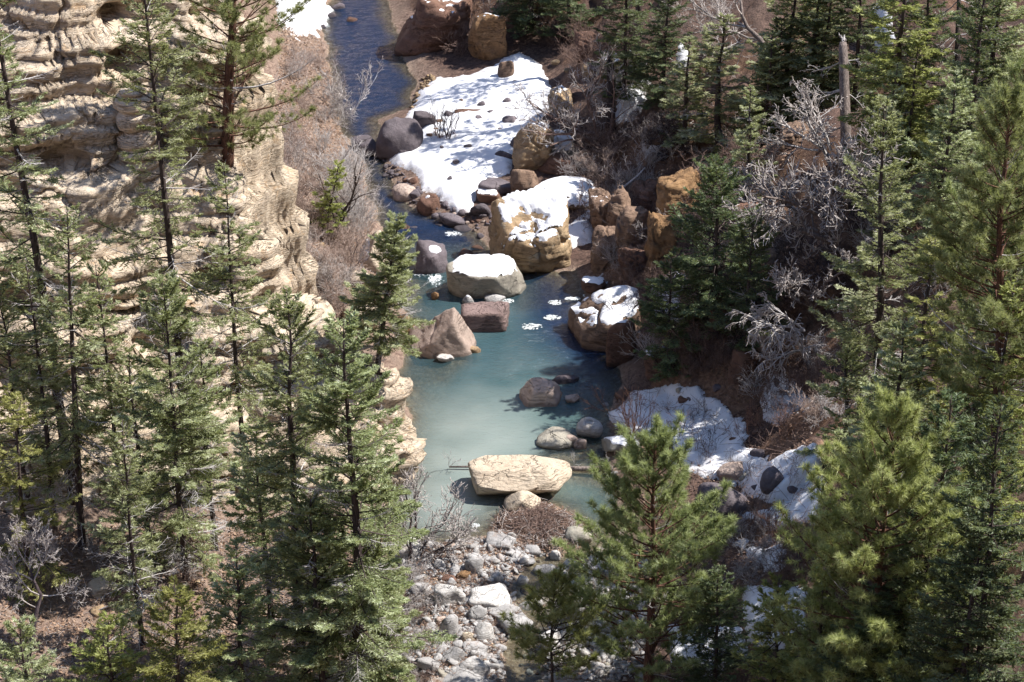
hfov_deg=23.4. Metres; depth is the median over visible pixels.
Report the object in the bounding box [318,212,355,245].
bare shrub
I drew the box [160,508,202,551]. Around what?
bare shrub
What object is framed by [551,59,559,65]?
stone
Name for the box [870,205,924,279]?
bare shrub
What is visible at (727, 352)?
bare shrub
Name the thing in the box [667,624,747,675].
snow
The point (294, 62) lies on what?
bare shrub
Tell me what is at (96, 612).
stone
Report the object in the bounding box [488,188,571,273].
boulder
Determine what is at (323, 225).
bare shrub
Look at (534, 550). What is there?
rock
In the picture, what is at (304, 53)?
bare shrub
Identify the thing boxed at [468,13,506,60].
outcrop
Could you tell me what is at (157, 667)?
fir tree
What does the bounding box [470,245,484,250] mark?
stone
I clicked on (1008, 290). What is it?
fir tree
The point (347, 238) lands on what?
bare shrub
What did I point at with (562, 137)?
boulder
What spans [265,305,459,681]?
fir tree
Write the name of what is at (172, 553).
bare shrub
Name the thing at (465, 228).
stone
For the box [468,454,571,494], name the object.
boulder
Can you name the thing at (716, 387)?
stone
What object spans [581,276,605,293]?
rock
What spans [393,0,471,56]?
outcrop
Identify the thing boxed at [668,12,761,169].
fir tree
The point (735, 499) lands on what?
boulder
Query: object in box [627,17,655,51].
bare shrub
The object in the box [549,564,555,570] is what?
stone
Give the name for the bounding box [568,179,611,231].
bare shrub
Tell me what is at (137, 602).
fir tree
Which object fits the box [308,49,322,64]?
bare shrub
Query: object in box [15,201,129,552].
fir tree
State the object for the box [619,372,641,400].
bare shrub
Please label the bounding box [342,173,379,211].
bare shrub
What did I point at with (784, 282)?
bare tree
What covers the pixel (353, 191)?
bare tree
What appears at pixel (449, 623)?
rock
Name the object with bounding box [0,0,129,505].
fir tree
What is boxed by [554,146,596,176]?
bare shrub
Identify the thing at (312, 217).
bare shrub
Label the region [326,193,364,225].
bare shrub
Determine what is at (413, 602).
bare shrub
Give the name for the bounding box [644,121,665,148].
outcrop
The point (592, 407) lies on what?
bare shrub
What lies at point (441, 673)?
stone
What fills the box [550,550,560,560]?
rock
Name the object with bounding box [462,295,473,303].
rock
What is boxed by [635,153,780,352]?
fir tree
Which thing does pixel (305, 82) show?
bare shrub
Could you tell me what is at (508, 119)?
rock
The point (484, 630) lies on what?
rock
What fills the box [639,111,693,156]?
bare shrub
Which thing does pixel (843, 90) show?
snag
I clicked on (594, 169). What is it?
bare shrub
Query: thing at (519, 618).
rock
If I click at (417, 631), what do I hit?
bare shrub
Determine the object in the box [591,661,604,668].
stone
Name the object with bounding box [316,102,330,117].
bare shrub
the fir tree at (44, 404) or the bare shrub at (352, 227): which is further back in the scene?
the bare shrub at (352, 227)
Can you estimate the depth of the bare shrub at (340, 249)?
113.26 m
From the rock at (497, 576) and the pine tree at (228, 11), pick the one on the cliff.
the pine tree at (228, 11)
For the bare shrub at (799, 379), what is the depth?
99.30 m
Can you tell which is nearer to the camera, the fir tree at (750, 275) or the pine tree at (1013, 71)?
the pine tree at (1013, 71)
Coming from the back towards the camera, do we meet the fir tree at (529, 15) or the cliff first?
the fir tree at (529, 15)
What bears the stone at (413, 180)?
on the ground
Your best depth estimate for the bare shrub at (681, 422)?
100.83 m
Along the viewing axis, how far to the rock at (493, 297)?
113.28 m
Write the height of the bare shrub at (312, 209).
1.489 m
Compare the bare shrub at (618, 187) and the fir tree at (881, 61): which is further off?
the bare shrub at (618, 187)
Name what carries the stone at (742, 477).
on the ground
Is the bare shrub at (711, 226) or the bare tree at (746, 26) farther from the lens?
the bare tree at (746, 26)
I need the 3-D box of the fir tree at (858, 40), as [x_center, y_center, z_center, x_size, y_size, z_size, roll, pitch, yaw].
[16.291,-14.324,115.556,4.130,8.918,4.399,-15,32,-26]
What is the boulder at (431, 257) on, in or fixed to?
on the ground
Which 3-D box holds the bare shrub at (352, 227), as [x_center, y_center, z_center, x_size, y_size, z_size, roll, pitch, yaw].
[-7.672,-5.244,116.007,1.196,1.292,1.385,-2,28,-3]
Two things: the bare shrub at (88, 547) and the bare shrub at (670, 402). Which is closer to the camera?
the bare shrub at (88, 547)
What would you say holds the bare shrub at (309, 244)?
on the ground
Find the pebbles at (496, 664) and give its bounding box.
[398,531,535,679]
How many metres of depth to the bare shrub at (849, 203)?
102.45 m
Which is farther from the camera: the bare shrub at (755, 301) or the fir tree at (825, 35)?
the fir tree at (825, 35)
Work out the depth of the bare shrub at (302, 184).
116.45 m
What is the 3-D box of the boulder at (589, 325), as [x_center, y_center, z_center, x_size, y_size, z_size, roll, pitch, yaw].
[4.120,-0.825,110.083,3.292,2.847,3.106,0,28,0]
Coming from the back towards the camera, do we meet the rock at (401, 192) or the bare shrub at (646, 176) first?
the rock at (401, 192)
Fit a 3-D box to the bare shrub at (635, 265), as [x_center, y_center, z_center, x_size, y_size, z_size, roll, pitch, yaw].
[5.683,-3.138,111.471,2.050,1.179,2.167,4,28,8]
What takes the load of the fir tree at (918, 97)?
on the ground
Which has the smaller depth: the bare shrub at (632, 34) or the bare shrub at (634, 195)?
the bare shrub at (634, 195)
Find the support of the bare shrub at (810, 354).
on the ground
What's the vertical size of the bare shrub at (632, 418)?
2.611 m
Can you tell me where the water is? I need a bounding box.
[322,0,619,528]
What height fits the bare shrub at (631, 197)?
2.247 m
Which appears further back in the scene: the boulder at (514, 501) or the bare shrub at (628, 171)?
the bare shrub at (628, 171)
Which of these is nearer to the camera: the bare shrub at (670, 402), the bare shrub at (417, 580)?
the bare shrub at (417, 580)
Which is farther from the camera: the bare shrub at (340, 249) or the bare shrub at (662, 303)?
the bare shrub at (340, 249)
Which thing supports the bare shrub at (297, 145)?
on the ground
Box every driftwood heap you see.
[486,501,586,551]
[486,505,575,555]
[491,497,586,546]
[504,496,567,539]
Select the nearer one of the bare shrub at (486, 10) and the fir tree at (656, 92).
the fir tree at (656, 92)
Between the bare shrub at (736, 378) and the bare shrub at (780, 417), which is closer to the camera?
the bare shrub at (780, 417)
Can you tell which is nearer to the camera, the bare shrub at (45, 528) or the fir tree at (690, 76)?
the bare shrub at (45, 528)
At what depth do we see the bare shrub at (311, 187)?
117.28 m
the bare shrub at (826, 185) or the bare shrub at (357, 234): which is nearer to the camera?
the bare shrub at (826, 185)
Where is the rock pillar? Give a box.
[113,85,163,181]
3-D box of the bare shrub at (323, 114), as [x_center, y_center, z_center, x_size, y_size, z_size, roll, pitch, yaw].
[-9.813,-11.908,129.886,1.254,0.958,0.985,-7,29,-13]
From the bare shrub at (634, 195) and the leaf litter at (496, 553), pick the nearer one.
the leaf litter at (496, 553)
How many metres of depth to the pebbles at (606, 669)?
88.22 m
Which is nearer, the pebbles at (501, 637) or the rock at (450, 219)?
the pebbles at (501, 637)
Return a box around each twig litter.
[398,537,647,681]
[551,100,823,599]
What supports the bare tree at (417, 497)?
on the ground
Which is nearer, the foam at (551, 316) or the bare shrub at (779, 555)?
the bare shrub at (779, 555)
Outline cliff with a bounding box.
[0,0,426,517]
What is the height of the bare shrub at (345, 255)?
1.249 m
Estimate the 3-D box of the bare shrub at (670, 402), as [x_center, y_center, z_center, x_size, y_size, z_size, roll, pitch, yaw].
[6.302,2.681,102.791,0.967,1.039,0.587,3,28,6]
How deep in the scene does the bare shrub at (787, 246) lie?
102.15 m
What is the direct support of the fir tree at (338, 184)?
on the ground
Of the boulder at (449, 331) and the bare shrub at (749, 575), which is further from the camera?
the boulder at (449, 331)
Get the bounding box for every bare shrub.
[30,512,60,547]
[44,536,64,557]
[75,535,100,553]
[104,557,157,601]
[105,584,126,608]
[119,609,148,641]
[121,534,156,565]
[134,583,171,621]
[145,617,172,642]
[156,535,193,572]
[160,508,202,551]
[174,550,217,580]
[174,566,200,586]
[200,620,220,641]
[273,101,299,136]
[281,41,304,59]
[281,49,318,79]
[281,111,313,140]
[282,130,313,161]
[283,120,322,158]
[283,128,306,159]
[283,133,301,164]
[283,143,312,182]
[284,98,316,121]
[285,52,306,80]
[285,161,309,183]
[288,161,319,200]
[290,43,317,68]
[292,88,319,114]
[294,87,309,100]
[295,180,321,211]
[295,195,315,212]
[296,191,326,215]
[298,79,322,95]
[298,153,334,187]
[299,123,333,152]
[300,175,317,198]
[301,178,326,195]
[304,133,365,173]
[304,199,326,219]
[305,41,339,70]
[306,150,328,171]
[306,230,325,252]
[306,237,334,260]
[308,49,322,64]
[308,215,336,236]
[309,211,334,237]
[309,217,332,241]
[310,247,346,276]
[312,252,325,288]
[314,191,368,226]
[315,55,383,118]
[315,106,333,123]
[315,273,359,317]
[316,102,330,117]
[316,148,372,197]
[316,242,349,289]
[316,254,351,302]
[316,277,350,312]
[318,69,348,92]
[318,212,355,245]
[318,260,356,290]
[319,159,386,215]
[320,220,380,261]
[320,287,340,305]
[321,86,340,102]
[323,223,355,250]
[324,239,361,268]
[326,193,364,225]
[327,99,357,128]
[327,240,368,274]
[328,244,355,257]
[330,151,368,178]
[333,144,369,172]
[334,237,384,268]
[335,177,379,221]
[338,263,370,285]
[339,182,382,235]
[339,184,369,212]
[341,205,371,244]
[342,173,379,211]
[342,215,359,236]
[342,220,374,250]
[345,145,376,177]
[354,196,389,231]
[399,658,425,681]
[401,550,432,573]
[403,610,426,628]
[403,624,443,651]
[404,592,422,610]
[405,565,423,579]
[406,605,432,622]
[408,573,429,592]
[412,578,444,612]
[414,663,438,681]
[415,624,432,638]
[426,96,463,137]
[429,129,441,139]
[430,9,469,53]
[442,28,472,55]
[468,0,507,21]
[471,0,487,15]
[520,93,559,126]
[533,11,566,43]
[547,20,578,46]
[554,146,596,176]
[556,9,597,45]
[556,27,607,72]
[568,123,626,163]
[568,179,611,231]
[572,148,613,182]
[577,381,608,411]
[580,32,616,56]
[581,179,623,212]
[584,106,640,148]
[587,179,633,193]
[590,232,618,278]
[595,237,618,269]
[598,13,630,45]
[598,168,619,188]
[600,0,650,32]
[601,125,629,153]
[607,154,642,191]
[607,181,630,194]
[608,15,656,50]
[610,184,654,209]
[612,164,649,180]
[612,268,650,300]
[612,385,657,439]
[613,185,638,205]
[613,316,679,358]
[617,280,658,308]
[618,262,647,281]
[619,114,656,146]
[619,235,647,275]
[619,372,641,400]
[625,95,666,124]
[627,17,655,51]
[627,112,648,135]
[628,108,668,147]
[630,139,668,172]
[630,164,664,184]
[630,196,652,212]
[630,208,686,238]
[636,197,655,211]
[636,264,668,294]
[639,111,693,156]
[639,312,689,353]
[644,252,685,279]
[647,112,681,136]
[648,157,697,178]
[648,333,679,368]
[649,92,713,142]
[649,293,679,324]
[651,129,695,160]
[654,128,710,163]
[654,160,691,179]
[654,393,672,410]
[658,267,705,307]
[663,292,700,327]
[664,406,699,436]
[665,315,719,366]
[667,291,708,324]
[670,176,740,230]
[673,287,743,351]
[677,146,764,191]
[678,285,720,326]
[684,424,708,451]
[685,343,724,376]
[687,198,726,243]
[689,122,742,158]
[693,159,745,200]
[693,396,707,416]
[694,206,728,240]
[694,414,724,451]
[698,441,714,459]
[699,341,725,371]
[704,233,746,274]
[707,326,744,360]
[708,310,752,355]
[709,332,760,381]
[713,221,793,251]
[715,128,778,172]
[718,415,741,437]
[720,108,745,137]
[722,364,754,400]
[722,512,756,547]
[723,489,785,530]
[724,533,783,580]
[725,448,741,462]
[727,133,760,163]
[727,314,774,348]
[731,556,763,591]
[732,399,764,441]
[735,456,755,479]
[736,363,780,398]
[749,378,786,413]
[750,274,801,329]
[750,506,777,537]
[753,499,799,545]
[756,351,792,378]
[758,548,800,584]
[759,527,822,577]
[763,362,808,414]
[765,393,808,438]
[766,252,855,313]
[766,339,832,377]
[769,216,859,292]
[769,355,822,399]
[770,515,807,542]
[772,393,798,411]
[775,398,793,434]
[776,361,804,384]
[778,530,800,553]
[784,374,839,415]
[786,465,803,488]
[787,331,815,359]
[788,162,845,213]
[789,452,813,474]
[794,389,832,428]
[795,363,827,396]
[796,325,841,365]
[800,363,827,383]
[803,381,843,429]
[806,339,851,385]
[821,182,888,247]
[844,211,910,265]
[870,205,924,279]
[903,236,973,299]
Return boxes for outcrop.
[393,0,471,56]
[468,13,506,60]
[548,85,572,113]
[574,31,598,62]
[588,187,610,228]
[590,225,615,273]
[597,53,621,86]
[606,185,630,225]
[614,205,647,251]
[617,247,647,285]
[629,179,657,212]
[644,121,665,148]
[644,211,676,275]
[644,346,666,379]
[656,167,701,214]
[698,131,725,152]
[707,293,740,334]
[728,200,762,240]
[728,349,760,383]
[745,327,777,355]
[752,248,777,288]
[771,320,806,356]
[778,120,810,151]
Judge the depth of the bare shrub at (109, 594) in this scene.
89.69 m
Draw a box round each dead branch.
[396,640,444,681]
[402,589,429,610]
[600,147,646,194]
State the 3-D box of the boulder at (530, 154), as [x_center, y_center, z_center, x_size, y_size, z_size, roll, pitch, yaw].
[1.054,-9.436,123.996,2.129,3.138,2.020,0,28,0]
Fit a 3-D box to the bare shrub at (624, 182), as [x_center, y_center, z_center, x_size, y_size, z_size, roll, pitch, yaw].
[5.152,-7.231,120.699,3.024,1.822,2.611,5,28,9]
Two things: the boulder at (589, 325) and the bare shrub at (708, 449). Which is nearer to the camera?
the bare shrub at (708, 449)
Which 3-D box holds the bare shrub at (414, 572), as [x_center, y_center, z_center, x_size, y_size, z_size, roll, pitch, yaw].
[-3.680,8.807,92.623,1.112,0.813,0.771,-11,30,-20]
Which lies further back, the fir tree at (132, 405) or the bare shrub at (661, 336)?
the bare shrub at (661, 336)
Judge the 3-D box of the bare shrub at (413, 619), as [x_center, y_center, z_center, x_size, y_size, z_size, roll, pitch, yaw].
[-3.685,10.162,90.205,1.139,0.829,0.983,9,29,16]
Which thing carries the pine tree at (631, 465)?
on the ground
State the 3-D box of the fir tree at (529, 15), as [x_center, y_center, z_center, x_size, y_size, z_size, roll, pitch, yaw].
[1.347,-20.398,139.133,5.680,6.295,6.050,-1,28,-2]
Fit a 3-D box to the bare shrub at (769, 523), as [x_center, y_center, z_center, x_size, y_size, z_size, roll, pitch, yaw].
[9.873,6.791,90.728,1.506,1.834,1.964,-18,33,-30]
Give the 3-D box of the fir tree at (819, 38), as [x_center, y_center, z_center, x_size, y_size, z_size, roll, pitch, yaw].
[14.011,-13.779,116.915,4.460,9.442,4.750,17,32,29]
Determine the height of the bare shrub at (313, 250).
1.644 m
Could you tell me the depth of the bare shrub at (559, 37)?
137.59 m
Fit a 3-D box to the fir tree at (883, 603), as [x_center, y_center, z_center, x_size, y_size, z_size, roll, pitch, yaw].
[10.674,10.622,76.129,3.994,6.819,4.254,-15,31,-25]
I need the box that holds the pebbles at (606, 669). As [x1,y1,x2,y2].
[539,557,616,681]
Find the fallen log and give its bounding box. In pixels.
[442,450,612,481]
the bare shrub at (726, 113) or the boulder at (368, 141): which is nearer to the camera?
the bare shrub at (726, 113)
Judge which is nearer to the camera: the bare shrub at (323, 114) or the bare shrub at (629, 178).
the bare shrub at (629, 178)
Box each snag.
[792,34,871,169]
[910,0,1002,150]
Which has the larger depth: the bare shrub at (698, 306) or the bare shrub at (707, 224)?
the bare shrub at (707, 224)
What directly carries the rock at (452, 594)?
on the ground
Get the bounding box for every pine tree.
[142,0,322,186]
[497,562,608,681]
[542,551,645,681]
[548,409,749,681]
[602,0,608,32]
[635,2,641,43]
[758,381,988,681]
[801,646,895,681]
[897,639,981,681]
[910,79,1023,560]
[924,49,1023,389]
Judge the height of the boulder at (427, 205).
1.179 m
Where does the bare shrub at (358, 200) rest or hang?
on the ground
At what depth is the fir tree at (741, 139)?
108.45 m
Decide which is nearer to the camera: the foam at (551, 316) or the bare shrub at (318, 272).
the bare shrub at (318, 272)
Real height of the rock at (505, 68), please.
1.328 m
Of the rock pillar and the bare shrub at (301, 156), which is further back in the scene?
the bare shrub at (301, 156)
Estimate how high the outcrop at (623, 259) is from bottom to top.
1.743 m
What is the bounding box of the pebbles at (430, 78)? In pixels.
[409,74,435,108]
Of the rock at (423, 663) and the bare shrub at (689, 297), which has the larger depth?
the bare shrub at (689, 297)
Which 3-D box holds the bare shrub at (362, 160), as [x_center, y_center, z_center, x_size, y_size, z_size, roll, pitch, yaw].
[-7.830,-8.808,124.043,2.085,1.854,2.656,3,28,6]
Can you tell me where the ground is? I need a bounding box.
[0,0,1023,681]
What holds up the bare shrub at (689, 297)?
on the ground
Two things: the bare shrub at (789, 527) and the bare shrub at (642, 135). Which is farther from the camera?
the bare shrub at (642, 135)
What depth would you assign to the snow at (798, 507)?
91.84 m
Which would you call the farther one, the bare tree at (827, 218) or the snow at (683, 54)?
the snow at (683, 54)
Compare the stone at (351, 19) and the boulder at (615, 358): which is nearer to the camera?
the boulder at (615, 358)
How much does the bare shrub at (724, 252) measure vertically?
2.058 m
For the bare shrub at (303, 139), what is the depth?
123.17 m
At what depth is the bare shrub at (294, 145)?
120.68 m
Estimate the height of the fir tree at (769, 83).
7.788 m
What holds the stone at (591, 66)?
on the ground
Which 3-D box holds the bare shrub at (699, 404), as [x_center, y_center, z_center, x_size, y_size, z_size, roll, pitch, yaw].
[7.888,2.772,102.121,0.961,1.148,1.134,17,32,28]
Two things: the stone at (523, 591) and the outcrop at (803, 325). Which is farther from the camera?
the outcrop at (803, 325)
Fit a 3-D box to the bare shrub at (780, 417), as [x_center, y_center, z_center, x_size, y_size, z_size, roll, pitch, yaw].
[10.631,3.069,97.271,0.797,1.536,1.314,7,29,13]
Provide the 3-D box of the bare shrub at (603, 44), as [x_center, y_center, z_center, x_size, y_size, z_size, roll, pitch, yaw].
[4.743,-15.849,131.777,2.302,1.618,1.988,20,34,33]
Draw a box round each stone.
[89,604,104,616]
[327,12,335,18]
[331,3,344,11]
[347,17,357,21]
[408,177,417,183]
[410,189,420,198]
[435,616,445,622]
[437,668,447,677]
[453,224,472,232]
[458,248,473,255]
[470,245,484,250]
[477,101,484,105]
[477,233,483,238]
[503,97,510,101]
[520,588,528,593]
[526,668,533,674]
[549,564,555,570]
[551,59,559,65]
[581,63,594,77]
[589,61,597,71]
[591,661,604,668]
[599,652,607,659]
[614,389,627,401]
[616,74,633,83]
[656,152,667,160]
[678,396,687,402]
[712,384,720,391]
[739,471,745,480]
[750,449,764,457]
[787,486,797,493]
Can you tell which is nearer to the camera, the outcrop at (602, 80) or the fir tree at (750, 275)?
the fir tree at (750, 275)
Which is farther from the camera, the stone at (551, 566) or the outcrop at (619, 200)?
the outcrop at (619, 200)
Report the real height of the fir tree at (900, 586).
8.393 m
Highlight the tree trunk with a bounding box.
[606,55,615,132]
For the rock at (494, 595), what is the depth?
90.90 m
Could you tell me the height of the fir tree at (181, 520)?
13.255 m
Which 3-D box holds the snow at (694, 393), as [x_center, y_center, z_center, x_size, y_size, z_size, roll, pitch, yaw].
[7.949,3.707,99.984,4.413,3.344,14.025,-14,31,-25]
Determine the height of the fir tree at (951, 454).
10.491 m
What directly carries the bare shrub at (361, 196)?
on the ground
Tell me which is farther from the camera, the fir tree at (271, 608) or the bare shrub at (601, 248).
the bare shrub at (601, 248)
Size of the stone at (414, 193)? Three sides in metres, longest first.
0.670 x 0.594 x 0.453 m
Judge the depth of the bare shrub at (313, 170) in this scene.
118.39 m
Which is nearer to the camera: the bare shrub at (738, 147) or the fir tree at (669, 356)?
the fir tree at (669, 356)
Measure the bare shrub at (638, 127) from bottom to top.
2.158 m
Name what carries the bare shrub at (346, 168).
on the ground
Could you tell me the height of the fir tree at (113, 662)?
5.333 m
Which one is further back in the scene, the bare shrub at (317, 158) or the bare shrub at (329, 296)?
the bare shrub at (317, 158)
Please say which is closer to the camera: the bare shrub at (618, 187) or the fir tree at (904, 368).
the fir tree at (904, 368)
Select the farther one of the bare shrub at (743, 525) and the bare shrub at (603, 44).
the bare shrub at (603, 44)
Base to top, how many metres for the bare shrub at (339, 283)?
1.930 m
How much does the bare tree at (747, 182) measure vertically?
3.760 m
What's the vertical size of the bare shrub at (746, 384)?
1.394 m
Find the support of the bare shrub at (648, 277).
on the ground
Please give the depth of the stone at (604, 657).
87.97 m
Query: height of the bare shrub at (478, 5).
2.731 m
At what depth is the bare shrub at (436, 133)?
128.24 m
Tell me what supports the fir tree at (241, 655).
on the ground
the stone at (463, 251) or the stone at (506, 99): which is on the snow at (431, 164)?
the stone at (506, 99)
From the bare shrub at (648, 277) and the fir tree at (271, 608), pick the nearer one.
the fir tree at (271, 608)
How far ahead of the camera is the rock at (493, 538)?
94.50 m
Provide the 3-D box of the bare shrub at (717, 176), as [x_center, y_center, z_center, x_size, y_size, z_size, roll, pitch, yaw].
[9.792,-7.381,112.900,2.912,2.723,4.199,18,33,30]
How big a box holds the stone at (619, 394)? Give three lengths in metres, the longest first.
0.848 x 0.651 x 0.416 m
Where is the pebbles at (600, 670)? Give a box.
[542,555,647,681]
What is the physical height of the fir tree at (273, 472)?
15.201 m
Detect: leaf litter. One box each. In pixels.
[0,23,403,681]
[399,502,583,677]
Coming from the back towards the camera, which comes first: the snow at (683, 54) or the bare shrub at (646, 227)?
the snow at (683, 54)
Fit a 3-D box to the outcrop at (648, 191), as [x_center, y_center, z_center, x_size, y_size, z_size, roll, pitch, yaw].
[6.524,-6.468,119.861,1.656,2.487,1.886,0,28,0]
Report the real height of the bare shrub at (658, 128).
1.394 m
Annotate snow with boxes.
[275,0,334,40]
[390,53,550,214]
[569,210,593,248]
[607,383,774,497]
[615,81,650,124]
[642,141,661,156]
[652,271,682,315]
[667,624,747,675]
[676,42,687,66]
[735,538,786,571]
[741,443,824,504]
[741,484,825,530]
[742,585,807,649]
[760,374,812,424]
[868,3,895,52]
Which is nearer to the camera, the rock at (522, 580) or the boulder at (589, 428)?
the rock at (522, 580)
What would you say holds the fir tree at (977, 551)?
on the ground
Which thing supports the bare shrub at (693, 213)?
on the ground
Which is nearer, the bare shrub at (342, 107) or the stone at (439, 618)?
the stone at (439, 618)
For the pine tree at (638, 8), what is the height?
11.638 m
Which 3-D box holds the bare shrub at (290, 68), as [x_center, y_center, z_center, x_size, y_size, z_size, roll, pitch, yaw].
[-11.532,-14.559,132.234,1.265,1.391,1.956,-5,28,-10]
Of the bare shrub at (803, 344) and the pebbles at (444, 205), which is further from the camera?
the pebbles at (444, 205)
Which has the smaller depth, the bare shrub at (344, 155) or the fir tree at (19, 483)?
the fir tree at (19, 483)
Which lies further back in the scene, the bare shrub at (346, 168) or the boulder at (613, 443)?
the bare shrub at (346, 168)
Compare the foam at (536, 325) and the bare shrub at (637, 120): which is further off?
the bare shrub at (637, 120)
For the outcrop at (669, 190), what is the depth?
112.21 m
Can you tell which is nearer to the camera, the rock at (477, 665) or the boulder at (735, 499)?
the rock at (477, 665)
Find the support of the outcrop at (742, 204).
on the ground
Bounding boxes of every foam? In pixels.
[522,323,541,329]
[543,315,560,319]
[548,300,560,304]
[565,297,580,299]
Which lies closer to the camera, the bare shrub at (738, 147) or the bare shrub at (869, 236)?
the bare shrub at (869, 236)
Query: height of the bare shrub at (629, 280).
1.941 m
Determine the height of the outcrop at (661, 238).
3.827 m
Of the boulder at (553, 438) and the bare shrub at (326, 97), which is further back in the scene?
the bare shrub at (326, 97)
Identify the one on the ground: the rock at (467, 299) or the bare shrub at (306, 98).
the bare shrub at (306, 98)
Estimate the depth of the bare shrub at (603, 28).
131.90 m
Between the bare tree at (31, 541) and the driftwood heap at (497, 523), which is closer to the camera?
the bare tree at (31, 541)
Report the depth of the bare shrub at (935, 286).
97.73 m
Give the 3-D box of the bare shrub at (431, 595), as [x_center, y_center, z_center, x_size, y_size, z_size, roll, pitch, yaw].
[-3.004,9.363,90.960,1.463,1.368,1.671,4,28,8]
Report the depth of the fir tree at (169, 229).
88.90 m
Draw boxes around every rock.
[87,576,112,597]
[342,304,377,330]
[348,270,382,292]
[392,183,415,202]
[394,538,420,558]
[398,315,414,332]
[411,582,431,595]
[416,657,439,672]
[431,292,438,299]
[433,559,446,568]
[433,584,465,605]
[436,354,453,361]
[439,212,464,226]
[439,614,457,635]
[440,574,455,580]
[442,646,464,664]
[443,664,487,681]
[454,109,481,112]
[455,570,470,579]
[459,656,490,676]
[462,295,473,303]
[462,632,474,641]
[462,641,487,653]
[464,557,483,574]
[468,583,510,607]
[469,604,486,619]
[470,203,490,215]
[470,346,480,352]
[474,621,494,641]
[476,188,502,203]
[478,177,510,194]
[484,294,505,301]
[486,531,515,549]
[487,604,512,618]
[489,572,502,582]
[495,150,511,158]
[497,61,513,77]
[500,613,533,638]
[502,115,515,122]
[510,169,538,192]
[516,575,528,585]
[518,598,542,610]
[521,544,541,555]
[533,564,549,574]
[539,629,560,647]
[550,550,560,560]
[552,374,578,384]
[556,608,582,620]
[565,394,579,402]
[567,434,577,447]
[574,439,586,449]
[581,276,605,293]
[627,558,647,569]
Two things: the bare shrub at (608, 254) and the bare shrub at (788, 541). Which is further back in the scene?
the bare shrub at (608, 254)
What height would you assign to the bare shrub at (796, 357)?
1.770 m
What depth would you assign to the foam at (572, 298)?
113.59 m
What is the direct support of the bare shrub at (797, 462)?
on the ground
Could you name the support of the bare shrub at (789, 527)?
on the ground
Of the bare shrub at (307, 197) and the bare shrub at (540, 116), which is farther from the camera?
the bare shrub at (540, 116)
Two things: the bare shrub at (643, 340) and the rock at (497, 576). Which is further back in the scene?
the bare shrub at (643, 340)
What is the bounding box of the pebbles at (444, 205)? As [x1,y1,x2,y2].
[382,160,491,228]
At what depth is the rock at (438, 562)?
93.09 m
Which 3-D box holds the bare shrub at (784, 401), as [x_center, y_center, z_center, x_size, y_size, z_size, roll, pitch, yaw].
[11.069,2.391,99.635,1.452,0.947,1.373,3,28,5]
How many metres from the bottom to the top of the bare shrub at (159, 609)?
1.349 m
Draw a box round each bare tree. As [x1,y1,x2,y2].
[0,513,91,669]
[295,151,379,233]
[348,463,480,565]
[503,32,642,155]
[592,291,643,311]
[649,0,785,86]
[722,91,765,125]
[722,108,910,259]
[725,291,825,382]
[728,160,853,234]
[746,77,847,170]
[761,244,870,321]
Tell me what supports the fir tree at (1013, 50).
on the ground
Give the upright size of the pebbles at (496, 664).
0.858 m
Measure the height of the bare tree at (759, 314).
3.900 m
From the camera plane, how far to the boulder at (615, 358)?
107.53 m
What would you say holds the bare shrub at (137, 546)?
on the ground
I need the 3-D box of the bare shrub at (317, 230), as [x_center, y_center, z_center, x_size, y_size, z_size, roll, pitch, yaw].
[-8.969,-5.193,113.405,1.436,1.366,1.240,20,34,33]
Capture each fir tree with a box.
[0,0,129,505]
[0,263,84,531]
[0,276,66,513]
[0,383,81,606]
[0,613,57,681]
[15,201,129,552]
[52,611,151,681]
[56,259,163,526]
[81,415,182,651]
[87,0,244,507]
[96,344,184,560]
[105,270,246,583]
[127,574,229,681]
[174,334,247,550]
[186,160,288,499]
[189,536,288,681]
[222,411,313,661]
[227,284,367,679]
[247,487,391,681]
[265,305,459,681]
[310,159,349,235]
[331,542,422,681]
[337,209,436,393]
[342,454,412,632]
[491,0,585,38]
[539,0,601,38]
[586,0,668,100]
[623,0,697,114]
[629,245,703,381]
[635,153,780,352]
[658,35,723,153]
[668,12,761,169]
[671,564,760,681]
[701,215,793,351]
[723,84,778,210]
[726,30,800,161]
[730,569,808,681]
[735,14,804,145]
[743,0,826,128]
[762,0,853,122]
[768,563,855,681]
[779,0,864,115]
[793,339,874,476]
[801,582,908,681]
[808,94,938,428]
[816,0,898,111]
[831,315,940,554]
[836,0,951,180]
[842,96,887,212]
[845,234,977,480]
[852,62,918,243]
[858,386,991,653]
[870,473,975,681]
[884,505,1023,681]
[885,70,984,293]
[888,0,961,148]
[888,31,941,184]
[916,393,1023,681]
[921,209,1023,490]
[922,0,1020,194]
[938,0,1023,158]
[938,164,1023,514]
[944,279,1023,583]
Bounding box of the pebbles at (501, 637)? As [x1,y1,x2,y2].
[406,539,525,680]
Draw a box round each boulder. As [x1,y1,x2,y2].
[351,135,375,156]
[358,230,386,273]
[375,117,422,159]
[408,307,475,364]
[413,110,434,127]
[416,193,440,216]
[416,240,447,279]
[446,254,525,298]
[461,301,509,331]
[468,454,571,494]
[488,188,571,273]
[504,490,540,511]
[512,122,553,169]
[519,377,562,406]
[534,176,593,209]
[536,426,571,450]
[537,153,578,175]
[551,129,574,155]
[564,526,592,543]
[568,285,641,354]
[576,417,602,438]
[601,435,639,452]
[605,319,636,369]
[695,482,748,532]
[717,461,742,479]
[760,466,783,494]

